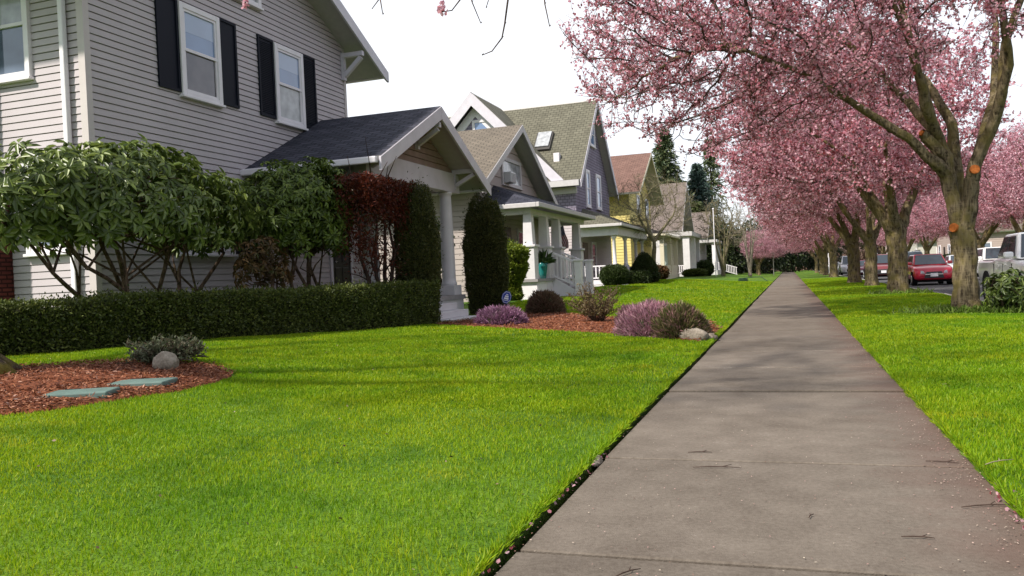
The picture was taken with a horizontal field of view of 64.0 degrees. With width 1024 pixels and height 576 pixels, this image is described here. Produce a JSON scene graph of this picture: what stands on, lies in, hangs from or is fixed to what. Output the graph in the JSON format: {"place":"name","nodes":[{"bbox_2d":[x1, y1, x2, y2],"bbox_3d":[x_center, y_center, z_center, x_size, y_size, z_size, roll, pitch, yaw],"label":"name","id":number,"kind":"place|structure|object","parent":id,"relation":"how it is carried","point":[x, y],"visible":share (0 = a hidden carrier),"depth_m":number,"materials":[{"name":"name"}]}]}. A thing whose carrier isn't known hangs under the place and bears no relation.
{"place":"outdoors","nodes":[
{"label":"outdoors","id":0,"kind":"place"},
{"bbox_2d":[0,271,781,575],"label":"lawn","id":1,"kind":"structure","parent":0,"point":[524,538],"depth_m":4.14,"materials":[{"name":"green plant"}]},
{"bbox_2d":[0,357,234,415],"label":"mulch bed","id":2,"kind":"object","parent":1,"relation":"on","point":[24,384],"visible":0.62,"depth_m":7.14,"materials":[{"name":"brown wood"}]},
{"bbox_2d":[43,387,119,397],"bbox_3d":[-3.510,0.865,6.688,0.500,0.064,0.320,-3,1,-7],"label":"stepping stone","id":3,"kind":"object","parent":2,"relation":"on","point":[104,391],"visible":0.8,"depth_m":6.58,"materials":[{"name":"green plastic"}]},
{"bbox_2d":[108,377,177,385],"bbox_3d":[-3.283,0.850,7.297,0.500,0.064,0.320,-3,1,2],"label":"valve box lid","id":4,"kind":"object","parent":2,"relation":"on","point":[148,381],"visible":0.71,"depth_m":7.21,"materials":[{"name":"green plastic"}]},
{"bbox_2d":[117,330,207,363],"bbox_3d":[-3.624,0.616,8.649,0.892,0.379,0.965,-3,1,-8],"label":"twiggy shrub","id":5,"kind":"object","parent":2,"relation":"on","point":[179,348],"visible":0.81,"depth_m":8.48,"materials":[{"name":"green plant"}]},
{"bbox_2d":[152,351,178,369],"bbox_3d":[-3.442,0.743,8.153,0.267,0.234,0.213,-2,1,19],"label":"boulder","id":6,"kind":"object","parent":2,"relation":"on","point":[167,360],"visible":0.68,"depth_m":8.08,"materials":[{"name":"grey stone"}]},
{"bbox_2d":[0,133,264,296],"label":"rhododendron","id":7,"kind":"object","parent":1,"relation":"on","point":[64,195],"visible":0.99,"depth_m":11.97,"materials":[{"name":"green plant"}]},
{"bbox_2d":[0,276,441,355],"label":"hedge","id":8,"kind":"object","parent":1,"relation":"on","point":[108,319],"visible":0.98,"depth_m":12.54,"materials":[{"name":"green plant"}]},
{"bbox_2d":[0,0,491,321],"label":"house","id":9,"kind":"structure","parent":1,"relation":"on","point":[231,88],"depth_m":16.93,"materials":[{"name":"grey wood"}]},
{"bbox_2d":[0,0,34,84],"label":"window","id":10,"kind":"structure","parent":9,"relation":"in","point":[16,64],"depth_m":14.40,"materials":[{"name":"white glass"}]},
{"bbox_2d":[21,151,66,256],"bbox_3d":[-8.086,-1.461,14.243,1.060,1.800,0.135,-2,1,19],"label":"window","id":11,"kind":"structure","parent":9,"relation":"in","point":[29,252],"depth_m":14.29,"materials":[{"name":"white glass"}]},
{"bbox_2d":[177,0,225,107],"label":"window","id":12,"kind":"structure","parent":9,"relation":"in","point":[199,30],"depth_m":16.68,"materials":[{"name":"glass"}]},
{"bbox_2d":[178,181,237,256],"bbox_3d":[-6.194,-1.445,16.654,0.135,1.620,1.720,-2,1,19],"label":"window","id":13,"kind":"structure","parent":9,"relation":"in","point":[228,253],"depth_m":16.79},
{"bbox_2d":[237,0,263,11],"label":"window","id":14,"kind":"structure","parent":9,"relation":"in","point":[256,4],"depth_m":18.44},
{"bbox_2d":[273,42,308,130],"bbox_3d":[-5.318,-4.798,19.657,0.135,1.890,1.240,-2,1,19],"label":"window","id":15,"kind":"structure","parent":9,"relation":"in","point":[288,63],"depth_m":19.67,"materials":[{"name":"glass"}]},
{"bbox_2d":[333,206,350,284],"bbox_3d":[-4.498,-0.964,21.626,0.120,2.550,0.900,-2,1,19],"label":"door","id":16,"kind":"structure","parent":9,"relation":"in","point":[339,268],"depth_m":21.64,"materials":[{"name":"black"}]},
{"bbox_2d":[233,235,295,288],"bbox_3d":[-4.470,-0.003,14.749,1.035,1.910,1.259,-2,1,19],"label":"bronze shrub","id":17,"kind":"object","parent":1,"relation":"on","point":[255,261],"visible":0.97,"depth_m":14.58,"materials":[{"name":"brown plant"}]},
{"bbox_2d":[0,0,550,374],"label":"cherry tree","id":18,"kind":"object","parent":1,"relation":"on","point":[7,365],"visible":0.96,"depth_m":6.97,"materials":[{"name":"pink plant"}]},
{"bbox_2d":[240,156,361,287],"bbox_3d":[-4.265,-0.857,16.581,2.132,3.662,2.976,-2,1,19],"label":"rhododendron","id":19,"kind":"object","parent":1,"relation":"on","point":[296,201],"visible":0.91,"depth_m":15.87,"materials":[{"name":"green plant"}]},
{"bbox_2d":[332,138,415,283],"bbox_3d":[-2.679,-1.057,17.258,1.099,3.964,2.584,-2,1,19],"label":"maple","id":20,"kind":"object","parent":1,"relation":"on","point":[381,199],"visible":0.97,"depth_m":16.69,"materials":[{"name":"red plant"}]},
{"bbox_2d":[390,167,443,320],"bbox_3d":[-2.108,-0.924,18.157,1.308,3.559,1.244,-2,1,19],"label":"columnar shrub","id":21,"kind":"object","parent":1,"relation":"on","point":[421,243],"visible":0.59,"depth_m":17.84,"materials":[{"name":"green plant"}]},
{"bbox_2d":[432,216,454,283],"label":"leafy shrub","id":22,"kind":"object","parent":1,"relation":"on","point":[438,224],"visible":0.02,"depth_m":23.31,"materials":[{"name":"green plant"}]},
{"bbox_2d":[458,188,512,314],"bbox_3d":[-0.742,-1.133,22.785,1.531,3.860,1.607,-2,1,19],"label":"columnar shrub","id":23,"kind":"object","parent":1,"relation":"on","point":[486,264],"visible":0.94,"depth_m":22.37,"materials":[{"name":"green plant"}]},
{"bbox_2d":[377,125,595,301],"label":"house","id":24,"kind":"structure","parent":1,"relation":"on","point":[507,160],"depth_m":32.22,"materials":[{"name":"grey wood"}]},
{"bbox_2d":[500,158,522,190],"bbox_3d":[-0.008,-4.750,34.082,0.135,1.180,2.560,-2,1,19],"label":"window","id":25,"kind":"structure","parent":24,"relation":"in","point":[511,165],"depth_m":34.27,"materials":[{"name":"white glass"}]},
{"bbox_2d":[516,228,522,244],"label":"window","id":26,"kind":"structure","parent":24,"relation":"in","point":[519,231],"depth_m":34.81,"materials":[{"name":"grey glass"}]},
{"bbox_2d":[538,249,555,278],"bbox_3d":[1.148,-0.927,30.814,1.135,1.151,0.976,-2,1,19],"label":"plant pot","id":27,"kind":"object","parent":24,"relation":"on","point":[543,261],"visible":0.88,"depth_m":30.66,"materials":[{"name":"teal ceramic"}]},
{"bbox_2d":[550,225,568,249],"bbox_3d":[1.989,-2.044,34.367,0.145,1.145,0.955,-3,1,-45],"label":"flag","id":28,"kind":"object","parent":24,"relation":"attached to","point":[565,243],"visible":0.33,"depth_m":34.17,"materials":[{"name":"fabric"}]},
{"bbox_2d":[506,238,530,300],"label":"leafy shrub","id":29,"kind":"object","parent":1,"relation":"on","point":[519,256],"visible":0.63,"depth_m":27.91,"materials":[{"name":"green plant"}]},
{"bbox_2d":[448,92,651,285],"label":"house","id":30,"kind":"structure","parent":1,"relation":"on","point":[569,145],"depth_m":48.47,"materials":[{"name":"purple"}]},
{"bbox_2d":[472,119,487,129],"bbox_3d":[-1.506,-9.079,47.693,1.760,1.500,0.135,-2,1,19],"label":"window","id":31,"kind":"structure","parent":30,"relation":"in","point":[476,124],"depth_m":47.84,"materials":[{"name":"glass"}]},
{"bbox_2d":[583,242,588,265],"bbox_3d":[4.319,-1.540,47.806,0.070,2.200,1.000,-2,1,19],"label":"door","id":32,"kind":"structure","parent":30,"relation":"in","point":[585,245],"depth_m":47.66,"materials":[{"name":"brown"}]},
{"bbox_2d":[585,169,591,208],"bbox_3d":[4.557,-5.919,48.954,0.135,2.300,1.110,-2,1,19],"label":"window","id":33,"kind":"structure","parent":30,"relation":"in","point":[587,172],"depth_m":48.96,"materials":[{"name":"white glass"}]},
{"bbox_2d":[590,124,596,148],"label":"window","id":34,"kind":"structure","parent":30,"relation":"in","point":[592,144],"depth_m":50.95,"materials":[{"name":"glass"}]},
{"bbox_2d":[591,242,597,270],"bbox_3d":[5.006,-1.919,49.781,0.135,1.750,1.260,-2,1,19],"label":"window","id":35,"kind":"structure","parent":30,"relation":"in","point":[593,244],"depth_m":49.86,"materials":[{"name":"grey"}]},
{"bbox_2d":[595,174,602,210],"bbox_3d":[5.475,-6.017,51.677,0.135,2.250,1.360,-2,1,19],"label":"window","id":36,"kind":"structure","parent":30,"relation":"in","point":[597,177],"depth_m":51.65,"materials":[{"name":"white glass"}]},
{"bbox_2d":[434,311,721,340],"bbox_3d":[1.283,0.752,16.990,4.786,0.242,9.742,-3,1,-32],"label":"mulch bed","id":37,"kind":"object","parent":1,"relation":"on","point":[605,324],"visible":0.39,"depth_m":16.39,"materials":[{"name":"brown wood"}]},
{"bbox_2d":[473,304,529,324],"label":"heather","id":38,"kind":"object","parent":37,"relation":"on","point":[497,315],"visible":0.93,"depth_m":16.95,"materials":[{"name":"purple plant"}]},
{"bbox_2d":[501,291,511,304],"bbox_3d":[-0.137,0.420,21.550,0.277,0.693,0.041,-3,1,-10],"label":"yard sign","id":39,"kind":"object","parent":37,"relation":"on","point":[506,297],"visible":0.94,"depth_m":21.54,"materials":[{"name":"blue plastic"}]},
{"bbox_2d":[524,289,568,313],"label":"twiggy shrub","id":40,"kind":"object","parent":37,"relation":"on","point":[545,301],"visible":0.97,"depth_m":21.28,"materials":[{"name":"brown plant"}]},
{"bbox_2d":[563,282,622,321],"bbox_3d":[1.718,0.307,17.193,1.387,0.900,1.469,-2,1,19],"label":"twiggy shrub","id":41,"kind":"object","parent":37,"relation":"on","point":[590,307],"visible":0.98,"depth_m":17.16,"materials":[{"name":"brown plant"}]},
{"bbox_2d":[613,297,657,325],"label":"heather","id":42,"kind":"object","parent":37,"relation":"on","point":[623,308],"visible":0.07,"depth_m":15.48,"materials":[{"name":"pink plant"}]},
{"bbox_2d":[611,300,671,337],"bbox_3d":[2.321,0.491,13.518,1.469,0.672,1.490,-2,1,19],"label":"heather","id":43,"kind":"object","parent":37,"relation":"on","point":[633,321],"visible":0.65,"depth_m":13.22,"materials":[{"name":"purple plant"}]},
{"bbox_2d":[647,299,715,339],"bbox_3d":[2.675,0.494,12.991,1.065,0.672,1.251,-2,1,19],"label":"heather","id":44,"kind":"object","parent":37,"relation":"on","point":[672,321],"visible":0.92,"depth_m":12.71,"materials":[{"name":"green plant"}]},
{"bbox_2d":[678,328,708,340],"bbox_3d":[2.772,0.741,12.517,0.458,0.268,0.314,-2,1,19],"label":"boulder","id":45,"kind":"object","parent":37,"relation":"on","point":[694,333],"visible":0.6,"depth_m":12.40,"materials":[{"name":"beige stone"}]},
{"bbox_2d":[598,263,630,284],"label":"round shrub","id":46,"kind":"object","parent":1,"relation":"on","point":[615,274],"visible":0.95,"depth_m":44.04,"materials":[{"name":"green plant"}]},
{"bbox_2d":[626,269,652,283],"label":"hedge","id":47,"kind":"object","parent":1,"relation":"on","point":[640,276],"visible":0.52,"depth_m":46.16,"materials":[{"name":"green plant"}]},
{"bbox_2d":[609,153,680,278],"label":"house","id":48,"kind":"structure","parent":1,"relation":"on","point":[624,166],"depth_m":64.37,"materials":[{"name":"yellow"}]},
{"bbox_2d":[630,251,661,281],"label":"cone shrub","id":49,"kind":"object","parent":1,"relation":"on","point":[644,261],"visible":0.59,"depth_m":48.64,"materials":[{"name":"green plant"}]},
{"bbox_2d":[600,167,702,261],"bbox_3d":[8.600,-3.930,51.222,6.334,7.218,6.609,-2,1,19],"label":"bare tree","id":50,"kind":"object","parent":1,"relation":"on","point":[651,236],"visible":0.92,"depth_m":51.05,"materials":[{"name":"brown plant"}]},
{"bbox_2d":[657,263,670,278],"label":"red shrub","id":51,"kind":"object","parent":1,"relation":"on","point":[664,271],"visible":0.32,"depth_m":59.92,"materials":[{"name":"orange plant"}]},
{"bbox_2d":[652,128,693,199],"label":"fir tree","id":52,"kind":"object","parent":1,"relation":"on","point":[663,157],"visible":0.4,"depth_m":125.68,"materials":[{"name":"green plant"}]},
{"bbox_2d":[650,182,700,276],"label":"house","id":53,"kind":"structure","parent":1,"relation":"on","point":[688,244],"depth_m":80.17,"materials":[{"name":"grey paint"}]},
{"bbox_2d":[681,268,708,276],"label":"shrub","id":54,"kind":"object","parent":1,"relation":"on","point":[692,272],"visible":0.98,"depth_m":68.94,"materials":[{"name":"green plant"}]},
{"bbox_2d":[690,201,711,250],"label":"fir tree","id":55,"kind":"object","parent":1,"relation":"on","point":[698,206],"visible":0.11,"depth_m":115.00,"materials":[{"name":"green plant"}]},
{"bbox_2d":[687,162,723,251],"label":"fir tree","id":56,"kind":"object","parent":1,"relation":"on","point":[697,178],"visible":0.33,"depth_m":130.21,"materials":[{"name":"green plant"}]},
{"bbox_2d":[696,259,714,275],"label":"dark shrub","id":57,"kind":"object","parent":1,"relation":"on","point":[706,264],"visible":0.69,"depth_m":81.53,"materials":[{"name":"green plant"}]},
{"bbox_2d":[691,212,736,274],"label":"house","id":58,"kind":"structure","parent":1,"relation":"on","point":[703,255],"depth_m":95.69,"materials":[{"name":"grey"}]},
{"bbox_2d":[712,208,715,274],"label":"flagpole","id":59,"kind":"object","parent":1,"relation":"on","point":[714,240],"visible":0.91,"depth_m":79.76,"materials":[{"name":"white metal"}]},
{"bbox_2d":[700,137,732,230],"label":"fir tree","id":60,"kind":"object","parent":1,"relation":"on","point":[712,165],"visible":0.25,"depth_m":145.42,"materials":[{"name":"green plant"}]},
{"bbox_2d":[695,194,749,275],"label":"bare tree","id":61,"kind":"object","parent":1,"relation":"on","point":[722,261],"visible":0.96,"depth_m":82.76,"materials":[{"name":"brown plant"}]},
{"bbox_2d":[706,220,759,273],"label":"evergreen tree","id":62,"kind":"object","parent":1,"relation":"on","point":[736,257],"visible":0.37,"depth_m":106.56,"materials":[{"name":"green plant"}]},
{"bbox_2d":[727,204,764,275],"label":"bare tree","id":63,"kind":"object","parent":1,"relation":"on","point":[749,258],"visible":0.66,"depth_m":86.33,"materials":[{"name":"brown plant"}]},
{"bbox_2d":[721,218,791,273],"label":"evergreen tree","id":64,"kind":"object","parent":1,"relation":"on","point":[766,263],"visible":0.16,"depth_m":121.31,"materials":[{"name":"green plant"}]},
{"bbox_2d":[742,229,777,273],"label":"cherry tree","id":65,"kind":"object","parent":1,"relation":"on","point":[758,259],"visible":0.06,"depth_m":116.56,"materials":[{"name":"pink plant"}]},
{"bbox_2d":[737,228,787,274],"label":"cherry tree","id":66,"kind":"object","parent":1,"relation":"on","point":[763,251],"visible":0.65,"depth_m":98.22,"materials":[{"name":"pink plant"}]},
{"bbox_2d":[340,0,1023,253],"label":"sky","id":67,"kind":"structure","parent":0,"point":[430,59],"materials":[{"name":"white"}]},
{"bbox_2d":[494,272,1023,575],"bbox_3d":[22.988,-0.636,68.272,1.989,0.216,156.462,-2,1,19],"label":"sidewalk","id":68,"kind":"structure","parent":0,"point":[777,531],"depth_m":4.17,"materials":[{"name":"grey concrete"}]},
{"bbox_2d":[592,455,602,466],"bbox_3d":[0.498,1.022,4.843,0.072,0.060,0.188,-2,1,19],"label":"stone","id":69,"kind":"object","parent":68,"relation":"on","point":[598,461],"visible":0.7,"depth_m":4.79,"materials":[{"name":"beige stone"}]},
{"bbox_2d":[451,315,1023,575],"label":"edge grass","id":70,"kind":"structure","parent":68,"relation":"on","point":[552,496],"depth_m":4.50,"materials":[{"name":"green plant"}]},
{"bbox_2d":[482,306,1023,575],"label":"fallen petals","id":71,"kind":"object","parent":68,"relation":"on","point":[840,454],"visible":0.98,"depth_m":4.36,"materials":[{"name":"pink plant"}]},
{"bbox_2d":[482,453,1023,573],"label":"pink petals","id":72,"kind":"object","parent":68,"relation":"on","point":[567,490],"visible":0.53,"depth_m":3.62,"materials":[{"name":"pink plant"}]},
{"bbox_2d":[795,270,1023,518],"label":"verge lawn","id":73,"kind":"structure","parent":0,"point":[807,274],"depth_m":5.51,"materials":[{"name":"green plant"}]},
{"bbox_2d":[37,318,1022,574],"bbox_3d":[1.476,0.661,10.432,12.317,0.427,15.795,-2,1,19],"label":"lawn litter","id":74,"kind":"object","parent":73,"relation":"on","point":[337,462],"visible":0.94,"depth_m":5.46,"materials":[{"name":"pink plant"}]},
{"bbox_2d":[556,0,1023,308],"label":"cherry tree","id":75,"kind":"object","parent":73,"relation":"on","point":[943,161],"visible":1,"depth_m":15.87,"materials":[{"name":"pink plant"}]},
{"bbox_2d":[758,200,853,274],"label":"cherry tree","id":76,"kind":"object","parent":73,"relation":"on","point":[824,252],"visible":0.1,"depth_m":78.31,"materials":[{"name":"pink plant"}]},
{"bbox_2d":[782,239,836,272],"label":"cherry tree","id":77,"kind":"object","parent":73,"relation":"on","point":[810,252],"visible":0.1,"depth_m":106.74,"materials":[{"name":"pink plant"}]},
{"bbox_2d":[755,189,865,276],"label":"cherry tree","id":78,"kind":"object","parent":73,"relation":"on","point":[832,246],"visible":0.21,"depth_m":65.74,"materials":[{"name":"pink plant"}]},
{"bbox_2d":[776,228,844,273],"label":"cherry tree","id":79,"kind":"object","parent":73,"relation":"on","point":[813,246],"visible":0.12,"depth_m":91.39,"materials":[{"name":"pink plant"}]},
{"bbox_2d":[732,110,920,282],"bbox_3d":[16.355,-4.815,42.353,9.982,9.480,9.596,-3,1,-10],"label":"cherry tree","id":80,"kind":"object","parent":73,"relation":"on","point":[851,241],"visible":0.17,"depth_m":42.47,"materials":[{"name":"pink plant"}]},
{"bbox_2d":[726,77,946,285],"bbox_3d":[14.395,-4.743,36.500,9.779,9.640,9.437,-2,1,19],"label":"cherry tree","id":81,"kind":"object","parent":73,"relation":"on","point":[869,236],"visible":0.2,"depth_m":35.85,"materials":[{"name":"pink plant"}]},
{"bbox_2d":[693,9,1022,291],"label":"cherry tree","id":82,"kind":"object","parent":73,"relation":"on","point":[893,222],"visible":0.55,"depth_m":25.59,"materials":[{"name":"pink plant"}]},
{"bbox_2d":[867,287,933,293],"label":"weeds","id":83,"kind":"object","parent":73,"relation":"on","point":[909,291],"visible":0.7,"depth_m":25.77,"materials":[{"name":"green plant"}]},
{"bbox_2d":[877,302,1022,313],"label":"weeds","id":84,"kind":"object","parent":73,"relation":"on","point":[963,308],"visible":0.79,"depth_m":15.53,"materials":[{"name":"green plant"}]},
{"bbox_2d":[980,267,1023,312],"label":"rhododendron","id":85,"kind":"object","parent":73,"relation":"on","point":[1002,288],"visible":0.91,"depth_m":15.27,"materials":[{"name":"green plant"}]},
{"bbox_2d":[843,274,983,299],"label":"road","id":86,"kind":"structure","parent":0,"point":[945,287],"depth_m":37.81,"materials":[{"name":"grey asphalt"}]},
{"bbox_2d":[838,256,847,274],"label":"parked car","id":87,"kind":"object","parent":86,"relation":"on","point":[842,265],"visible":0.47,"depth_m":82.03,"materials":[{"name":"silver metal"}]},
{"bbox_2d":[863,254,887,278],"bbox_3d":[25.606,-1.447,57.064,2.111,1.770,4.655,-2,1,19],"label":"parked car","id":88,"kind":"object","parent":86,"relation":"on","point":[882,263],"visible":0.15,"depth_m":56.00,"materials":[{"name":"red metal"}]},
{"bbox_2d":[908,254,952,285],"bbox_3d":[20.617,-0.916,40.708,2.000,1.523,4.055,-2,1,19],"label":"parked car","id":89,"kind":"object","parent":86,"relation":"on","point":[929,268],"visible":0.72,"depth_m":39.31,"materials":[{"name":"red metal"}]},
{"bbox_2d":[945,255,978,276],"bbox_3d":[29.326,-1.438,53.696,2.037,1.475,4.655,-2,1,19],"label":"parked car","id":90,"kind":"object","parent":86,"relation":"on","point":[949,257],"visible":0.04,"depth_m":53.38,"materials":[{"name":"silver metal"}]},
{"bbox_2d":[977,247,1000,275],"bbox_3d":[26.122,-1.326,44.223,2.111,1.770,4.655,-2,1,19],"label":"parked car","id":91,"kind":"object","parent":86,"relation":"on","point":[988,253],"visible":0.07,"depth_m":43.66,"materials":[{"name":"white metal"}]},
{"bbox_2d":[978,232,1023,298],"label":"pickup truck","id":92,"kind":"object","parent":86,"relation":"on","point":[1011,253],"visible":0.45,"depth_m":20.78,"materials":[{"name":"white metal"}]},
{"label":"far verge","id":93,"kind":"structure","parent":0,"visible":0},
{"bbox_2d":[860,219,919,253],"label":"cherry tree","id":94,"kind":"object","parent":93,"relation":"on","point":[882,245],"visible":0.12,"depth_m":113.86,"materials":[{"name":"pink plant"}]},
{"bbox_2d":[875,195,949,251],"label":"cherry tree","id":95,"kind":"object","parent":93,"relation":"on","point":[910,243],"visible":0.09,"depth_m":95.51,"materials":[{"name":"pink plant"}]},
{"bbox_2d":[899,185,984,253],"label":"cherry tree","id":96,"kind":"object","parent":93,"relation":"on","point":[926,246],"visible":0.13,"depth_m":80.55,"materials":[{"name":"pink plant"}]},
{"bbox_2d":[911,171,1021,254],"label":"cherry tree","id":97,"kind":"object","parent":93,"relation":"on","point":[930,224],"visible":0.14,"depth_m":68.98,"materials":[{"name":"pink plant"}]},
{"bbox_2d":[923,141,1022,247],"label":"cherry tree","id":98,"kind":"object","parent":93,"relation":"on","point":[989,230],"visible":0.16,"depth_m":57.95,"materials":[{"name":"pink plant"}]},
{"bbox_2d":[964,120,1023,232],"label":"cherry tree","id":99,"kind":"object","parent":93,"relation":"on","point":[988,208],"visible":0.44,"depth_m":48.60,"materials":[{"name":"pink plant"}]},
{"bbox_2d":[986,118,1023,217],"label":"cherry tree","id":100,"kind":"object","parent":93,"relation":"on","point":[1013,169],"visible":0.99,"depth_m":41.14,"materials":[{"name":"pink plant"}]},
{"bbox_3d":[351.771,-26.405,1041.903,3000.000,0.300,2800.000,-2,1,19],"label":"ground","id":101,"kind":"structure","parent":0,"visible":0},
{"bbox_2d":[774,242,808,272],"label":"evergreen tree","id":102,"kind":"object","parent":101,"relation":"on","point":[793,260],"visible":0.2,"depth_m":138.63,"materials":[{"name":"green plant"}]},
{"bbox_2d":[754,250,865,271],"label":"hedge","id":103,"kind":"object","parent":101,"relation":"on","point":[862,255],"visible":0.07,"depth_m":163.16,"materials":[{"name":"green plant"}]},
{"bbox_2d":[797,241,842,270],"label":"evergreen tree","id":104,"kind":"object","parent":101,"relation":"on","point":[810,264],"visible":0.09,"depth_m":145.10,"materials":[{"name":"green plant"}]},
{"bbox_2d":[812,221,884,254],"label":"wood","id":105,"kind":"object","parent":101,"relation":"on","point":[861,247],"depth_m":188.41,"materials":[{"name":"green plant"}]},
{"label":"far lawn","id":106,"kind":"structure","parent":0,"visible":0},
{"bbox_2d":[907,214,937,253],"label":"house","id":107,"kind":"structure","parent":106,"relation":"on","point":[933,250],"depth_m":126.29,"materials":[{"name":"beige paint"}]},
{"bbox_2d":[934,218,1022,254],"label":"house","id":108,"kind":"structure","parent":106,"relation":"on","point":[994,240],"depth_m":98.61,"materials":[{"name":"brown"}]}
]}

